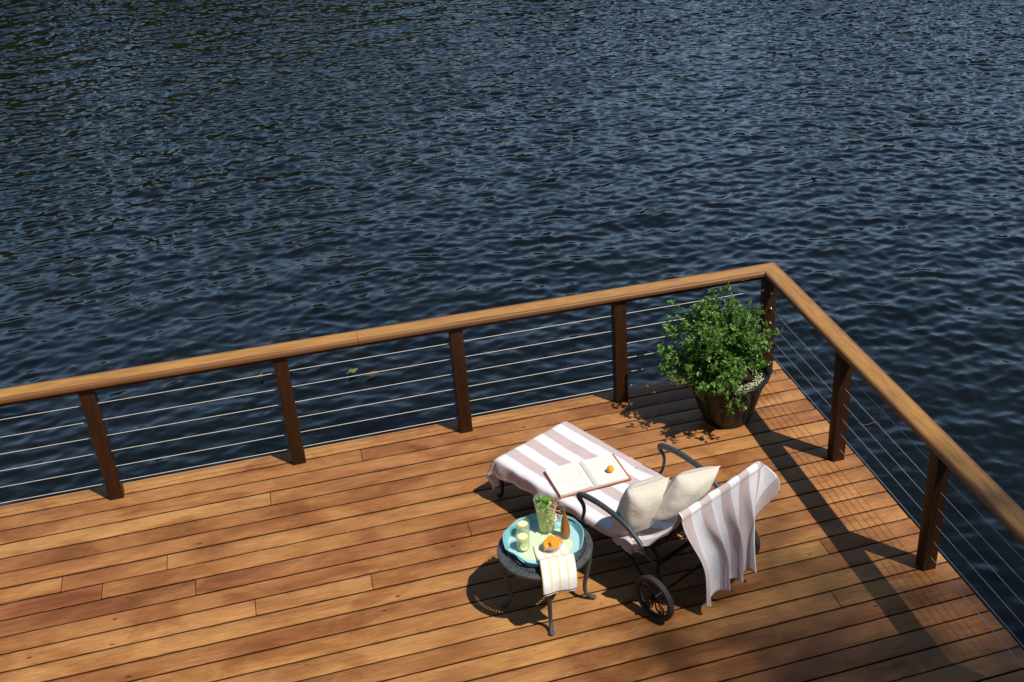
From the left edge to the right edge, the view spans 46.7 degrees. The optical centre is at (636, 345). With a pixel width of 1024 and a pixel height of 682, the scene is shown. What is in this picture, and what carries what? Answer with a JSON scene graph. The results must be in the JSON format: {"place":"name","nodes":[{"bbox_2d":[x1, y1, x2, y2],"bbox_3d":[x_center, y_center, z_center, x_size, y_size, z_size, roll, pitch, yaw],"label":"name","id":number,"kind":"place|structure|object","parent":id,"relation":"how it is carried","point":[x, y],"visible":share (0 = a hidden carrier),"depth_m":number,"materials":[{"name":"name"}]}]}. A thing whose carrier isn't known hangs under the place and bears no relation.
{"place":"outdoors","nodes":[
{"label":"outdoors","id":0,"kind":"place"},
{"bbox_2d":[0,0,1023,649],"bbox_3d":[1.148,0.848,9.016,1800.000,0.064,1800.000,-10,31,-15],"label":"water","id":1,"kind":"structure","parent":0,"point":[186,178],"depth_m":13.30,"materials":[{"name":"blue liquid"}]},
{"bbox_2d":[346,368,357,373],"bbox_3d":[-2.455,0.221,10.148,0.068,0.009,0.103,5,30,10],"label":"floating leaf","id":2,"kind":"object","parent":1,"relation":"on","point":[352,370],"visible":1,"depth_m":10.15,"materials":[{"name":"plant"}]},
{"bbox_2d":[365,371,377,375],"bbox_3d":[-2.277,0.242,10.110,0.110,0.010,0.068,-20,35,-30],"label":"floating leaf","id":3,"kind":"object","parent":1,"relation":"on","point":[372,373],"visible":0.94,"depth_m":10.11,"materials":[{"name":"brown plant"}]},
{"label":"deck framing","id":4,"kind":"structure","parent":1,"relation":"in","visible":0},
{"bbox_2d":[0,361,1023,681],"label":"deck","id":5,"kind":"structure","parent":4,"relation":"on","point":[230,573],"depth_m":6.80,"materials":[{"name":"brown wood"}]},
{"bbox_2d":[0,262,776,502],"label":"cable railing","id":6,"kind":"object","parent":5,"relation":"attached to","point":[85,388],"visible":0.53,"depth_m":7.64,"materials":[{"name":"brown wood"}]},
{"bbox_2d":[497,520,595,635],"bbox_3d":[-0.495,1.273,6.516,0.530,0.411,0.532,-10,31,-15],"label":"side table","id":7,"kind":"object","parent":5,"relation":"on","point":[505,556],"visible":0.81,"depth_m":6.36,"materials":[{"name":"metal"}]},
{"bbox_2d":[503,513,583,566],"bbox_3d":[-0.503,1.061,6.421,0.441,0.048,0.439,-10,31,-15],"label":"serving tray","id":8,"kind":"object","parent":7,"relation":"on","point":[512,542],"visible":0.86,"depth_m":6.46,"materials":[{"name":"teal paint"}]},
{"bbox_2d":[536,501,557,531],"bbox_3d":[-0.488,0.932,6.468,0.152,0.213,0.132,20,36,31],"label":"glass pitcher","id":9,"kind":"object","parent":8,"relation":"on","point":[543,516],"visible":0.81,"depth_m":6.44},
{"bbox_2d":[536,495,556,511],"bbox_3d":[-0.501,0.851,6.423,0.099,0.068,0.119,-26,38,-36],"label":"mint sprig","id":10,"kind":"object","parent":9,"relation":"in","point":[545,501],"visible":0.95,"depth_m":6.42,"materials":[{"name":"green plant"}]},
{"bbox_2d":[533,543,576,596],"bbox_3d":[-0.441,1.182,6.313,0.198,0.171,0.288,-10,31,-15],"label":"napkin","id":11,"kind":"object","parent":8,"relation":"on","point":[558,570],"visible":1,"depth_m":6.22,"materials":[{"name":"fabric"}]},
{"bbox_2d":[560,512,569,538],"bbox_3d":[-0.389,0.983,6.423,0.054,0.168,0.054,-10,31,-15],"label":"bud vase","id":12,"kind":"object","parent":8,"relation":"on","point":[565,529],"visible":1,"depth_m":6.41,"materials":[{"name":"orange ceramic"}]},
{"bbox_2d":[549,494,563,518],"bbox_3d":[-0.433,0.877,6.351,0.080,0.147,0.055,6,31,12],"label":"berry sprig","id":13,"kind":"object","parent":12,"relation":"in","point":[554,504],"visible":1,"depth_m":6.35,"materials":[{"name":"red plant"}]},
{"bbox_2d":[497,443,759,621],"bbox_3d":[-0.120,0.810,6.942,1.645,0.777,0.810,26,39,38],"label":"chaise lounge","id":14,"kind":"object","parent":5,"relation":"on","point":[656,584],"visible":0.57,"depth_m":6.49,"materials":[{"name":"grey metal"}]},
{"bbox_2d":[486,421,670,554],"bbox_3d":[-0.236,0.898,7.130,1.359,0.308,0.687,26,39,38],"label":"beach towel","id":15,"kind":"object","parent":14,"relation":"on","point":[526,465],"visible":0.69,"depth_m":7.23,"materials":[{"name":"white fabric"}]},
{"bbox_2d":[544,454,631,498],"bbox_3d":[-0.296,0.779,7.104,0.461,0.027,0.291,-13,32,-20],"label":"open book","id":16,"kind":"object","parent":15,"relation":"on","point":[573,478],"visible":0.98,"depth_m":7.08,"materials":[{"name":"paper"}]},
{"bbox_2d":[607,465,613,472],"bbox_3d":[-0.156,0.747,7.105,0.045,0.044,0.045,-10,31,-15],"label":"orange fruit","id":17,"kind":"object","parent":16,"relation":"on","point":[610,468],"visible":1,"depth_m":7.09,"materials":[{"name":"orange food"}]},
{"bbox_2d":[610,477,668,533],"bbox_3d":[0.020,0.885,6.513,0.259,0.358,0.256,26,39,38],"label":"cushion","id":18,"kind":"object","parent":14,"relation":"on","point":[639,504],"visible":0.94,"depth_m":6.42,"materials":[{"name":"fabric"}]},
{"bbox_2d":[652,466,719,519],"bbox_3d":[0.258,0.812,6.452,0.423,0.300,0.182,-7,30,-10],"label":"cushion","id":19,"kind":"object","parent":14,"relation":"on","point":[685,489],"visible":0.84,"depth_m":6.38,"materials":[{"name":"fabric"}]},
{"bbox_2d":[621,461,779,607],"bbox_3d":[0.369,0.952,6.584,0.589,0.715,0.816,26,39,38],"label":"beach towel","id":20,"kind":"object","parent":14,"relation":"on","point":[718,524],"visible":0.95,"depth_m":6.42,"materials":[{"name":"white fabric"}]},
{"bbox_2d":[650,281,784,428],"bbox_3d":[0.569,0.098,7.936,0.892,1.001,0.914,-10,31,-15],"label":"potted shrub","id":21,"kind":"object","parent":5,"relation":"on","point":[724,376],"visible":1,"depth_m":7.87,"materials":[{"name":"green plant"}]},
{"bbox_2d":[765,262,1023,666],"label":"cable railing","id":22,"kind":"object","parent":5,"relation":"attached to","point":[948,453],"visible":0.81,"depth_m":6.75,"materials":[{"name":"brown wood"}]},
{"bbox_2d":[517,521,527,526],"bbox_3d":[-0.622,0.978,6.437,0.058,0.007,0.058,-9,28,-16],"label":"lemon slice","id":23,"kind":"object","parent":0,"point":[522,523],"visible":1,"depth_m":6.43,"materials":[{"name":"yellow food"}]},
{"bbox_2d":[858,408,879,424],"bbox_3d":[1.838,0.585,9.349,0.158,0.150,0.138,-10,31,-15],"label":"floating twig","id":24,"kind":"object","parent":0,"point":[873,418],"visible":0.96,"depth_m":9.36,"materials":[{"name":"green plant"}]},
{"bbox_3d":[-0.612,1.061,6.360,0.077,0.100,0.077,-10,31,-15],"label":"drinking glass","id":25,"kind":"object","parent":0,"visible":0},
{"bbox_2d":[517,533,527,539],"bbox_3d":[-0.613,1.032,6.343,0.058,0.007,0.058,-8,33,-17],"label":"lemon slice","id":26,"kind":"object","parent":25,"relation":"on","point":[522,536],"visible":1,"depth_m":6.34,"materials":[{"name":"yellow food"}]},
{"bbox_2d":[520,542,527,550],"bbox_3d":[-0.606,1.086,6.348,0.048,0.048,0.007,-8,3,-24],"label":"lime slice","id":27,"kind":"object","parent":25,"relation":"in","point":[523,546],"visible":1,"depth_m":6.34,"materials":[{"name":"green food"}]},
{"bbox_3d":[-0.449,1.080,6.358,0.112,0.047,0.112,-10,31,-15],"label":"glass bowl","id":28,"kind":"object","parent":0,"visible":0},
{"bbox_2d":[543,540,547,549],"bbox_3d":[-0.490,1.072,6.335,0.010,0.056,0.028,-12,-24,33],"label":"orange slice","id":29,"kind":"object","parent":28,"relation":"in","point":[545,544],"visible":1,"depth_m":6.33,"materials":[{"name":"orange food"}]},
{"bbox_2d":[546,535,553,542],"bbox_3d":[-0.465,1.046,6.362,0.010,0.034,0.068,14,12,36],"label":"orange slice","id":30,"kind":"object","parent":28,"relation":"in","point":[549,538],"visible":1,"depth_m":6.35,"materials":[{"name":"orange food"}]},
{"bbox_2d":[551,537,561,547],"bbox_3d":[-0.430,1.068,6.358,0.060,0.060,0.010,1,-6,-2],"label":"orange slice","id":31,"kind":"object","parent":28,"relation":"in","point":[555,541],"visible":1,"depth_m":6.35,"materials":[{"name":"orange food"}]}
]}

